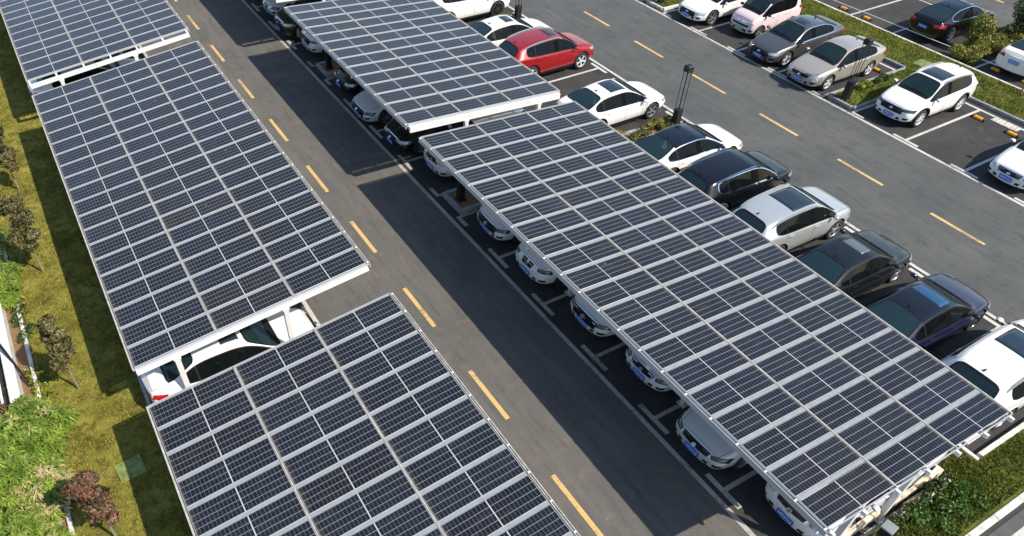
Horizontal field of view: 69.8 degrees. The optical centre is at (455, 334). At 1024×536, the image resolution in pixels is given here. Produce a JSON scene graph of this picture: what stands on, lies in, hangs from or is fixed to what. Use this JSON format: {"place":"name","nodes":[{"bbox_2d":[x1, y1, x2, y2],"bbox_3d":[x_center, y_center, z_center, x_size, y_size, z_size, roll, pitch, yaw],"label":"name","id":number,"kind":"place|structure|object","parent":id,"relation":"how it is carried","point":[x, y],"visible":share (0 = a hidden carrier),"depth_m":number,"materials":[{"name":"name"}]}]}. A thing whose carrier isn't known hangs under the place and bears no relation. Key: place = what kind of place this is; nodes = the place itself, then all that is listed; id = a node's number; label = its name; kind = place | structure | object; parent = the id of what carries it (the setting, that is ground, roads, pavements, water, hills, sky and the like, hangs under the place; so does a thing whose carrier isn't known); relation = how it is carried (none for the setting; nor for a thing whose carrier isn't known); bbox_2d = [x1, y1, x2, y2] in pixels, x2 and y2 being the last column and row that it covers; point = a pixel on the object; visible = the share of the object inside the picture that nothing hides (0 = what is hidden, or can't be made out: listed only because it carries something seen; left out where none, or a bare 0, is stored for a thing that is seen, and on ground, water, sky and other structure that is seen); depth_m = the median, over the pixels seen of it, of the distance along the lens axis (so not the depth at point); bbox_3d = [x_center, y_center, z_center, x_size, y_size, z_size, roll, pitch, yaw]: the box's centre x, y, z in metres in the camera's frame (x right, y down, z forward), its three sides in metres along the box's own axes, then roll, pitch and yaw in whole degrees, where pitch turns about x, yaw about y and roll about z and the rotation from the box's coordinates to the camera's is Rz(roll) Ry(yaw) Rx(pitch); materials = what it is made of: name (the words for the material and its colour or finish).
{"place":"outdoors","nodes":[
{"label":"outdoors","id":0,"kind":"place"},
{"bbox_2d":[0,258,68,535],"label":"soil","id":1,"kind":"structure","parent":0,"point":[21,357],"depth_m":20.21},
{"bbox_2d":[0,226,11,261],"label":"bamboo clump","id":2,"kind":"object","parent":1,"relation":"on","point":[2,232],"visible":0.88,"depth_m":23.52,"materials":[{"name":"green plant"}]},
{"bbox_2d":[0,294,23,422],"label":"wall","id":3,"kind":"structure","parent":1,"relation":"on","point":[13,382],"depth_m":19.57,"materials":[{"name":"white paint"}]},
{"bbox_2d":[0,344,31,385],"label":"pipe","id":4,"kind":"object","parent":3,"relation":"attached to","point":[14,364],"visible":1,"depth_m":19.64,"materials":[{"name":"black metal"}]},
{"bbox_2d":[0,259,26,309],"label":"bamboo clump","id":5,"kind":"object","parent":1,"relation":"on","point":[10,298],"visible":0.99,"depth_m":21.85,"materials":[{"name":"green plant"}]},
{"bbox_2d":[0,433,47,535],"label":"bamboo clump","id":6,"kind":"object","parent":1,"relation":"on","point":[19,460],"visible":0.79,"depth_m":16.63,"materials":[{"name":"green plant"}]},
{"bbox_2d":[0,501,77,535],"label":"bamboo clump","id":7,"kind":"object","parent":1,"relation":"on","point":[30,519],"visible":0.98,"depth_m":15.94,"materials":[{"name":"green plant"}]},
{"bbox_2d":[0,392,80,471],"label":"bamboo clump","id":8,"kind":"object","parent":1,"relation":"on","point":[28,428],"visible":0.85,"depth_m":17.79,"materials":[{"name":"green plant"}]},
{"bbox_2d":[3,454,77,531],"bbox_3d":[-9.550,3.586,16.855,1.870,0.967,2.150,-22,50,-21],"label":"bamboo clump","id":9,"kind":"object","parent":1,"relation":"on","point":[41,486],"visible":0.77,"depth_m":16.63,"materials":[{"name":"green plant"}]},
{"bbox_2d":[0,12,192,535],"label":"lawn","id":10,"kind":"structure","parent":0,"point":[93,419],"depth_m":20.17,"materials":[{"name":"green plant"}]},
{"bbox_2d":[0,125,19,190],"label":"tree","id":11,"kind":"object","parent":10,"relation":"on","point":[8,158],"visible":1,"depth_m":24.94,"materials":[{"name":"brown plant"}]},
{"bbox_2d":[0,193,44,272],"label":"tree","id":12,"kind":"object","parent":10,"relation":"on","point":[27,237],"visible":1,"depth_m":21.45,"materials":[{"name":"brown plant"}]},
{"bbox_2d":[22,363,57,403],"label":"weeds","id":13,"kind":"object","parent":10,"relation":"on","point":[41,384],"visible":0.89,"depth_m":19.55,"materials":[{"name":"green plant"}]},
{"bbox_2d":[34,314,79,389],"bbox_3d":[-10.025,0.526,18.647,0.821,2.644,0.810,-32,54,-28],"label":"tree","id":14,"kind":"object","parent":10,"relation":"on","point":[57,340],"visible":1,"depth_m":18.18,"materials":[{"name":"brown plant"}]},
{"bbox_2d":[60,469,120,535],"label":"tree","id":15,"kind":"object","parent":10,"relation":"on","point":[82,487],"visible":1,"depth_m":15.23,"materials":[{"name":"red plant"}]},
{"bbox_2d":[114,454,147,483],"bbox_3d":[-7.880,3.256,17.754,0.620,0.048,0.600,-27,52,-25],"label":"manhole cover","id":16,"kind":"object","parent":10,"relation":"on","point":[130,468],"visible":1,"depth_m":17.73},
{"bbox_2d":[137,0,749,535],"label":"road","id":17,"kind":"structure","parent":0,"point":[589,440],"depth_m":21.85,"materials":[{"name":"grey asphalt"}]},
{"bbox_2d":[139,0,901,535],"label":"road marking","id":18,"kind":"object","parent":17,"relation":"on","point":[649,414],"visible":0.41,"depth_m":20.93,"materials":[{"name":"paint"}]},
{"bbox_2d":[0,0,1023,535],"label":"ground","id":19,"kind":"structure","parent":0,"point":[966,142],"depth_m":27.14,"materials":[{"name":"grey asphalt"}]},
{"bbox_2d":[9,303,37,346],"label":"weeds","id":20,"kind":"object","parent":19,"relation":"on","point":[14,317],"visible":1,"depth_m":21.14,"materials":[{"name":"green plant"}]},
{"bbox_2d":[0,235,75,533],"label":"kerb","id":21,"kind":"structure","parent":19,"relation":"on","point":[69,520],"depth_m":20.14,"materials":[{"name":"concrete"}]},
{"bbox_2d":[27,56,139,102],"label":"parked car","id":22,"kind":"object","parent":19,"relation":"on","point":[79,76],"visible":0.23,"depth_m":29.47,"materials":[{"name":"white paint"}]},
{"bbox_2d":[0,0,189,88],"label":"solar carport","id":23,"kind":"object","parent":19,"relation":"on","point":[49,37],"visible":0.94,"depth_m":29.31,"materials":[{"name":"grey"}]},
{"bbox_2d":[1,10,196,535],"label":"kerb","id":24,"kind":"structure","parent":19,"relation":"on","point":[147,398],"depth_m":19.57,"materials":[{"name":"concrete"}]},
{"bbox_2d":[32,41,370,389],"bbox_3d":[-8.679,-4.395,23.323,6.230,2.882,15.390,-22,50,-21],"label":"solar carport","id":25,"kind":"object","parent":19,"relation":"on","point":[201,209],"visible":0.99,"depth_m":21.07,"materials":[{"name":"grey"}]},
{"bbox_2d":[140,308,316,405],"bbox_3d":[-5.953,0.429,19.616,4.787,1.475,2.200,-23,50,-21],"label":"parked car","id":26,"kind":"object","parent":19,"relation":"on","point":[165,380],"visible":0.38,"depth_m":18.77,"materials":[{"name":"white paint"}]},
{"bbox_2d":[262,0,294,14],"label":"parked car","id":27,"kind":"object","parent":19,"relation":"on","point":[272,7],"visible":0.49,"depth_m":35.81,"materials":[{"name":"silver metal"}]},
{"bbox_2d":[275,0,328,39],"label":"parked car","id":28,"kind":"object","parent":19,"relation":"on","point":[286,23],"visible":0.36,"depth_m":34.21,"materials":[{"name":"black paint"}]},
{"bbox_2d":[301,31,331,57],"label":"parked car","id":29,"kind":"object","parent":19,"relation":"on","point":[309,43],"visible":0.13,"depth_m":32.93,"materials":[{"name":"white metal"}]},
{"bbox_2d":[316,59,340,77],"bbox_3d":[-1.260,-13.588,34.285,10.800,0.170,1.280,-22,50,-21],"label":"planter","id":30,"kind":"object","parent":19,"relation":"on","point":[324,71],"visible":0.13,"depth_m":32.41,"materials":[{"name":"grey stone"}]},
{"bbox_2d":[324,50,333,69],"bbox_3d":[-5.587,-12.512,31.763,0.340,2.050,0.340,-22,50,-21],"label":"square post","id":31,"kind":"object","parent":30,"relation":"on","point":[328,62],"visible":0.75,"depth_m":32.18,"materials":[{"name":"black metal"}]},
{"bbox_2d":[334,67,364,92],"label":"parked car","id":32,"kind":"object","parent":19,"relation":"on","point":[344,81],"visible":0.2,"depth_m":30.49,"materials":[{"name":"black paint"}]},
{"bbox_2d":[146,292,579,535],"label":"solar carport","id":33,"kind":"object","parent":19,"relation":"on","point":[370,419],"visible":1,"depth_m":15.26,"materials":[{"name":"grey"}]},
{"bbox_2d":[351,90,393,125],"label":"parked car","id":34,"kind":"object","parent":19,"relation":"on","point":[366,106],"visible":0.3,"depth_m":28.92,"materials":[{"name":"silver metal"}]},
{"bbox_2d":[284,0,559,132],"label":"solar carport","id":35,"kind":"object","parent":19,"relation":"on","point":[406,64],"visible":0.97,"depth_m":27.50,"materials":[{"name":"grey"}]},
{"bbox_2d":[384,104,505,154],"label":"parked car","id":36,"kind":"object","parent":19,"relation":"on","point":[398,135],"visible":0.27,"depth_m":27.42,"materials":[{"name":"black paint"}]},
{"bbox_2d":[434,0,509,19],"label":"parked car","id":37,"kind":"object","parent":19,"relation":"on","point":[463,9],"visible":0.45,"depth_m":35.64,"materials":[{"name":"white paint"}]},
{"bbox_2d":[423,107,527,179],"bbox_3d":[1.068,-7.147,26.976,4.664,1.639,2.240,-22,50,-21],"label":"parked car","id":38,"kind":"object","parent":19,"relation":"on","point":[440,169],"visible":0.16,"depth_m":26.49,"materials":[{"name":"white metal"}]},
{"bbox_2d":[477,205,520,243],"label":"parked car","id":39,"kind":"object","parent":19,"relation":"on","point":[492,225],"visible":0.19,"depth_m":23.74,"materials":[{"name":"silver metal"}]},
{"bbox_2d":[469,15,553,45],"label":"parked car","id":40,"kind":"object","parent":19,"relation":"on","point":[497,30],"visible":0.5,"depth_m":32.87,"materials":[{"name":"white paint"}]},
{"bbox_2d":[514,0,521,17],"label":"garden light","id":41,"kind":"object","parent":19,"relation":"on","point":[518,11],"visible":0.58,"depth_m":35.56,"materials":[{"name":"black metal"}]},
{"bbox_2d":[515,242,566,288],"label":"parked car","id":42,"kind":"object","parent":19,"relation":"on","point":[533,266],"visible":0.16,"depth_m":22.16,"materials":[{"name":"white metal"}]},
{"bbox_2d":[498,26,593,74],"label":"parked car","id":43,"kind":"object","parent":19,"relation":"on","point":[540,50],"visible":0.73,"depth_m":31.54,"materials":[{"name":"red paint"}]},
{"bbox_2d":[442,118,682,214],"bbox_3d":[4.520,-6.479,27.401,10.800,0.170,1.300,-22,50,-21],"label":"planter","id":44,"kind":"object","parent":19,"relation":"on","point":[472,203],"visible":0.23,"depth_m":25.54,"materials":[{"name":"grey stone"}]},
{"bbox_2d":[454,180,466,202],"bbox_3d":[0.193,-5.404,24.878,0.340,2.050,0.340,-22,50,-21],"label":"square post","id":45,"kind":"object","parent":44,"relation":"on","point":[460,193],"visible":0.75,"depth_m":25.31,"materials":[{"name":"black metal"}]},
{"bbox_2d":[626,121,673,141],"bbox_3d":[6.709,-7.433,28.055,4.479,0.469,1.043,-22,50,-21],"label":"hedge","id":46,"kind":"object","parent":44,"relation":"in","point":[633,137],"visible":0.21,"depth_m":28.34,"materials":[{"name":"green plant"}]},
{"bbox_2d":[640,114,671,130],"bbox_3d":[7.985,-8.358,28.989,1.644,0.458,0.523,-22,50,-21],"label":"hedge","id":47,"kind":"object","parent":44,"relation":"in","point":[652,124],"visible":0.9,"depth_m":28.90,"materials":[{"name":"green plant"}]},
{"bbox_2d":[670,64,693,125],"bbox_3d":[8.726,-9.119,28.206,0.300,2.610,0.300,-22,50,-21],"label":"garden light","id":48,"kind":"object","parent":44,"relation":"in","point":[678,111],"visible":0.85,"depth_m":28.40,"materials":[{"name":"black metal"}]},
{"bbox_2d":[139,0,1023,535],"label":"road marking","id":49,"kind":"object","parent":19,"relation":"on","point":[779,74],"visible":0.38,"depth_m":29.93,"materials":[{"name":"white paint"}]},
{"bbox_2d":[570,295,619,338],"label":"parked car","id":50,"kind":"object","parent":19,"relation":"on","point":[587,318],"visible":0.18,"depth_m":20.75,"materials":[{"name":"silver metal"}]},
{"bbox_2d":[555,78,664,126],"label":"parked car","id":51,"kind":"object","parent":19,"relation":"on","point":[611,102],"visible":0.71,"depth_m":28.67,"materials":[{"name":"white paint"}]},
{"bbox_2d":[625,347,671,390],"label":"parked car","id":52,"kind":"object","parent":19,"relation":"on","point":[637,364],"visible":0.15,"depth_m":19.40,"materials":[{"name":"silver metal"}]},
{"bbox_2d":[647,0,679,10],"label":"kerb","id":53,"kind":"structure","parent":19,"relation":"on","point":[657,6],"depth_m":37.57,"materials":[{"name":"concrete"}]},
{"bbox_2d":[633,121,742,172],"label":"parked car","id":54,"kind":"object","parent":19,"relation":"on","point":[676,148],"visible":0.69,"depth_m":26.23,"materials":[{"name":"white paint"}]},
{"bbox_2d":[678,0,746,24],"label":"parked car","id":55,"kind":"object","parent":19,"relation":"on","point":[708,12],"visible":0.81,"depth_m":35.94,"materials":[{"name":"white paint"}]},
{"bbox_2d":[419,101,1014,535],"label":"solar carport","id":56,"kind":"object","parent":19,"relation":"on","point":[723,323],"visible":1,"depth_m":17.95,"materials":[{"name":"grey"}]},
{"bbox_2d":[677,148,791,210],"bbox_3d":[9.641,-5.427,25.379,4.664,1.648,2.240,-22,50,-21],"label":"parked car","id":57,"kind":"object","parent":19,"relation":"on","point":[730,179],"visible":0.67,"depth_m":24.58,"materials":[{"name":"black metal"}]},
{"bbox_2d":[675,389,845,469],"bbox_3d":[7.782,1.737,18.481,4.787,1.475,2.200,-23,50,-21],"label":"parked car","id":58,"kind":"object","parent":19,"relation":"on","point":[703,441],"visible":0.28,"depth_m":17.69,"materials":[{"name":"silver metal"}]},
{"bbox_2d":[730,0,801,37],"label":"mini car","id":59,"kind":"object","parent":19,"relation":"on","point":[754,18],"visible":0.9,"depth_m":34.87,"materials":[{"name":"pink paint"}]},
{"bbox_2d":[731,183,850,251],"bbox_3d":[10.874,-3.840,23.841,4.664,1.648,2.240,-22,50,-20],"label":"parked car","id":60,"kind":"object","parent":19,"relation":"on","point":[786,217],"visible":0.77,"depth_m":23.08,"materials":[{"name":"silver metal"}]},
{"bbox_2d":[748,14,843,66],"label":"parked car","id":61,"kind":"object","parent":19,"relation":"on","point":[783,43],"visible":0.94,"depth_m":33.07,"materials":[{"name":"grey paint"}]},
{"bbox_2d":[786,35,886,89],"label":"parked car","id":62,"kind":"object","parent":19,"relation":"on","point":[825,65],"visible":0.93,"depth_m":31.56,"materials":[{"name":"beige paint"}]},
{"bbox_2d":[794,228,911,298],"bbox_3d":[11.997,-2.172,22.345,4.787,1.475,2.200,-23,50,-21],"label":"parked car","id":63,"kind":"object","parent":19,"relation":"on","point":[856,264],"visible":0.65,"depth_m":21.72,"materials":[{"name":"black"}]},
{"bbox_2d":[764,405,948,535],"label":"parked car","id":64,"kind":"object","parent":19,"relation":"on","point":[790,515],"visible":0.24,"depth_m":16.41,"materials":[{"name":"white metal"}]},
{"bbox_2d":[827,67,905,110],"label":"kerb","id":65,"kind":"structure","parent":19,"relation":"on","point":[830,96],"depth_m":30.77,"materials":[{"name":"grey concrete"}]},
{"bbox_2d":[843,465,944,535],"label":"kerb","id":66,"kind":"object","parent":19,"relation":"on","point":[937,470],"visible":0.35,"depth_m":17.18,"materials":[{"name":"beige concrete"}]},
{"bbox_2d":[883,56,905,67],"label":"kerb","id":67,"kind":"structure","parent":19,"relation":"on","point":[892,62],"depth_m":33.29,"materials":[{"name":"grey concrete"}]},
{"bbox_2d":[834,0,997,65],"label":"kerb","id":68,"kind":"object","parent":19,"relation":"on","point":[911,31],"visible":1,"depth_m":35.18,"materials":[{"name":"white concrete"}]},
{"bbox_2d":[815,0,1023,90],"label":"kerb","id":69,"kind":"structure","parent":19,"relation":"on","point":[922,46],"depth_m":34.28,"materials":[{"name":"concrete"}]},
{"bbox_2d":[863,272,989,363],"bbox_3d":[13.312,-0.656,20.902,4.927,1.438,2.230,-22,50,-21],"label":"parked car","id":70,"kind":"object","parent":19,"relation":"on","point":[928,312],"visible":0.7,"depth_m":20.29,"materials":[{"name":"black metal"}]},
{"bbox_2d":[875,62,977,126],"bbox_3d":[19.271,-9.902,29.892,4.500,1.590,2.162,-22,50,-21],"label":"parked car","id":71,"kind":"object","parent":19,"relation":"on","point":[917,97],"visible":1,"depth_m":29.39,"materials":[{"name":"white paint"}]},
{"bbox_2d":[907,0,995,42],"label":"parked car","id":72,"kind":"object","parent":19,"relation":"on","point":[945,21],"visible":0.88,"depth_m":34.64,"materials":[{"name":"black paint"}]},
{"bbox_2d":[957,443,979,460],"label":"kerb","id":73,"kind":"structure","parent":19,"relation":"on","point":[969,452],"depth_m":18.21,"materials":[{"name":"concrete"}]},
{"bbox_2d":[926,317,1023,429],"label":"parked car","id":74,"kind":"object","parent":19,"relation":"on","point":[990,364],"visible":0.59,"depth_m":18.37,"materials":[{"name":"white paint"}]},
{"bbox_2d":[971,114,985,121],"bbox_3d":[21.422,-8.861,29.943,0.158,0.104,0.560,-22,50,-21],"label":"wheel stop","id":75,"kind":"object","parent":19,"relation":"on","point":[977,117],"visible":1,"depth_m":29.90,"materials":[{"name":"rubber"}]},
{"bbox_2d":[965,12,997,43],"bbox_3d":[24.222,-13.936,33.801,1.283,1.715,1.127,-22,50,-21],"label":"round bush","id":76,"kind":"object","parent":19,"relation":"on","point":[980,28],"visible":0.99,"depth_m":33.46,"materials":[{"name":"green plant"}]},
{"bbox_2d":[948,22,1023,64],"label":"hedge","id":77,"kind":"object","parent":19,"relation":"on","point":[998,38],"visible":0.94,"depth_m":33.87,"materials":[{"name":"green plant"}]},
{"bbox_2d":[963,415,1011,444],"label":"kerb","id":78,"kind":"structure","parent":19,"relation":"on","point":[973,436],"depth_m":18.63,"materials":[{"name":"concrete"}]},
{"bbox_2d":[964,492,1023,535],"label":"kerb","id":79,"kind":"structure","parent":19,"relation":"on","point":[997,516],"depth_m":16.96,"materials":[{"name":"concrete"}]},
{"bbox_2d":[968,96,1023,124],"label":"kerb","id":80,"kind":"structure","parent":19,"relation":"on","point":[997,110],"depth_m":30.31,"materials":[{"name":"grey concrete"}]},
{"bbox_2d":[989,66,1002,72],"bbox_3d":[24.378,-11.961,33.003,0.158,0.104,0.560,-22,50,-21],"label":"wheel stop","id":81,"kind":"object","parent":19,"relation":"on","point":[995,69],"visible":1,"depth_m":32.94,"materials":[{"name":"rubber"}]},
{"bbox_2d":[976,422,1023,457],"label":"kerb","id":82,"kind":"structure","parent":19,"relation":"on","point":[1001,440],"depth_m":18.47,"materials":[{"name":"concrete"}]},
{"bbox_2d":[990,117,1020,131],"bbox_3d":[22.332,-8.522,29.675,0.400,0.027,1.100,-22,50,-21],"label":"drain cover","id":83,"kind":"object","parent":19,"relation":"on","point":[1005,124],"visible":1,"depth_m":29.66,"materials":[{"name":"concrete"}]},
{"bbox_2d":[988,138,1023,188],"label":"parked car","id":84,"kind":"object","parent":19,"relation":"on","point":[1006,166],"visible":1,"depth_m":26.29,"materials":[{"name":"white paint"}]},
{"bbox_2d":[995,38,1023,75],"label":"parked car","id":85,"kind":"object","parent":19,"relation":"on","point":[1010,57],"visible":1,"depth_m":32.13,"materials":[{"name":"white paint"}]},
{"bbox_2d":[1004,130,1019,138],"bbox_3d":[22.143,-7.974,29.084,0.158,0.104,0.560,-22,50,-21],"label":"wheel stop","id":86,"kind":"object","parent":19,"relation":"on","point":[1013,134],"visible":1,"depth_m":29.04,"materials":[{"name":"rubber"}]},
{"bbox_2d":[650,0,682,6],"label":"lawn","id":87,"kind":"structure","parent":0,"point":[666,0],"depth_m":37.88,"materials":[{"name":"green plant"}]},
{"bbox_2d":[507,0,1023,322],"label":"road","id":88,"kind":"structure","parent":0,"point":[908,197],"depth_m":28.39,"materials":[{"name":"grey asphalt"}]},
{"bbox_2d":[174,0,1003,535],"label":"road marking","id":89,"kind":"object","parent":88,"relation":"on","point":[506,416],"visible":0.99,"depth_m":24.21,"materials":[{"name":"yellow paint"}]},
{"bbox_2d":[653,0,1023,119],"bbox_3d":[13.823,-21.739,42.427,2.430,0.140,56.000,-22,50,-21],"label":"lawn","id":90,"kind":"structure","parent":0,"point":[820,9],"depth_m":33.69,"materials":[{"name":"green plant"}]},
{"bbox_2d":[913,59,932,66],"bbox_3d":[21.226,-12.219,33.086,0.750,0.048,0.750,-27,52,-25],"label":"manhole cover","id":91,"kind":"object","parent":90,"relation":"on","point":[923,63],"visible":0.64,"depth_m":33.09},
{"bbox_2d":[1011,0,1023,32],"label":"round bush","id":92,"kind":"object","parent":90,"relation":"on","point":[1019,18],"visible":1,"depth_m":34.32,"materials":[{"name":"green plant"}]},
{"bbox_2d":[832,68,912,106],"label":"lawn","id":93,"kind":"structure","parent":0,"point":[858,97],"depth_m":31.25,"materials":[{"name":"green plant"}]},
{"bbox_2d":[840,37,873,100],"bbox_3d":[16.437,-10.826,29.954,0.300,2.610,0.300,-22,50,-21],"label":"garden light","id":94,"kind":"object","parent":93,"relation":"on","point":[850,84],"visible":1,"depth_m":30.24,"materials":[{"name":"black metal"}]},
{"bbox_2d":[856,80,874,90],"bbox_3d":[17.570,-10.710,31.430,0.914,0.371,0.571,-22,50,-21],"label":"shrub","id":95,"kind":"object","parent":93,"relation":"on","point":[863,85],"visible":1,"depth_m":31.35,"materials":[{"name":"green plant"}]},
{"bbox_2d":[873,73,890,83],"bbox_3d":[18.608,-11.192,31.942,1.008,0.335,0.508,-22,50,-21],"label":"shrub","id":96,"kind":"object","parent":93,"relation":"on","point":[881,78],"visible":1,"depth_m":31.84,"materials":[{"name":"green plant"}]},
{"bbox_2d":[868,429,1023,535],"bbox_3d":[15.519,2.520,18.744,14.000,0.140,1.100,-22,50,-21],"label":"lawn","id":97,"kind":"structure","parent":0,"point":[988,514],"depth_m":17.53,"materials":[{"name":"green plant"}]},
{"bbox_2d":[873,519,898,535],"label":"control box","id":98,"kind":"object","parent":97,"relation":"on","point":[888,527],"visible":1,"depth_m":16.11,"materials":[{"name":"white metal"}]},
{"bbox_2d":[883,474,951,524],"bbox_3d":[10.753,3.873,17.016,2.527,0.455,0.415,-25,51,-23],"label":"flowering shrub","id":99,"kind":"object","parent":97,"relation":"on","point":[907,511],"visible":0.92,"depth_m":16.91,"materials":[{"name":"green plant"}]},
{"bbox_2d":[909,480,988,534],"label":"shrub","id":100,"kind":"object","parent":97,"relation":"on","point":[960,498],"visible":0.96,"depth_m":17.01,"materials":[{"name":"green plant"}]},
{"bbox_2d":[939,447,975,476],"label":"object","id":101,"kind":"structure","parent":0,"point":[955,461],"depth_m":17.99,"materials":[{"name":"green plant"}]},
{"bbox_2d":[926,0,1023,32],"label":"road","id":102,"kind":"structure","parent":0,"point":[1004,11],"depth_m":38.02,"materials":[{"name":"grey asphalt"}]},
{"bbox_2d":[988,509,1023,535],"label":"path","id":103,"kind":"structure","parent":0,"point":[1013,525],"depth_m":16.92,"materials":[{"name":"grey concrete"}]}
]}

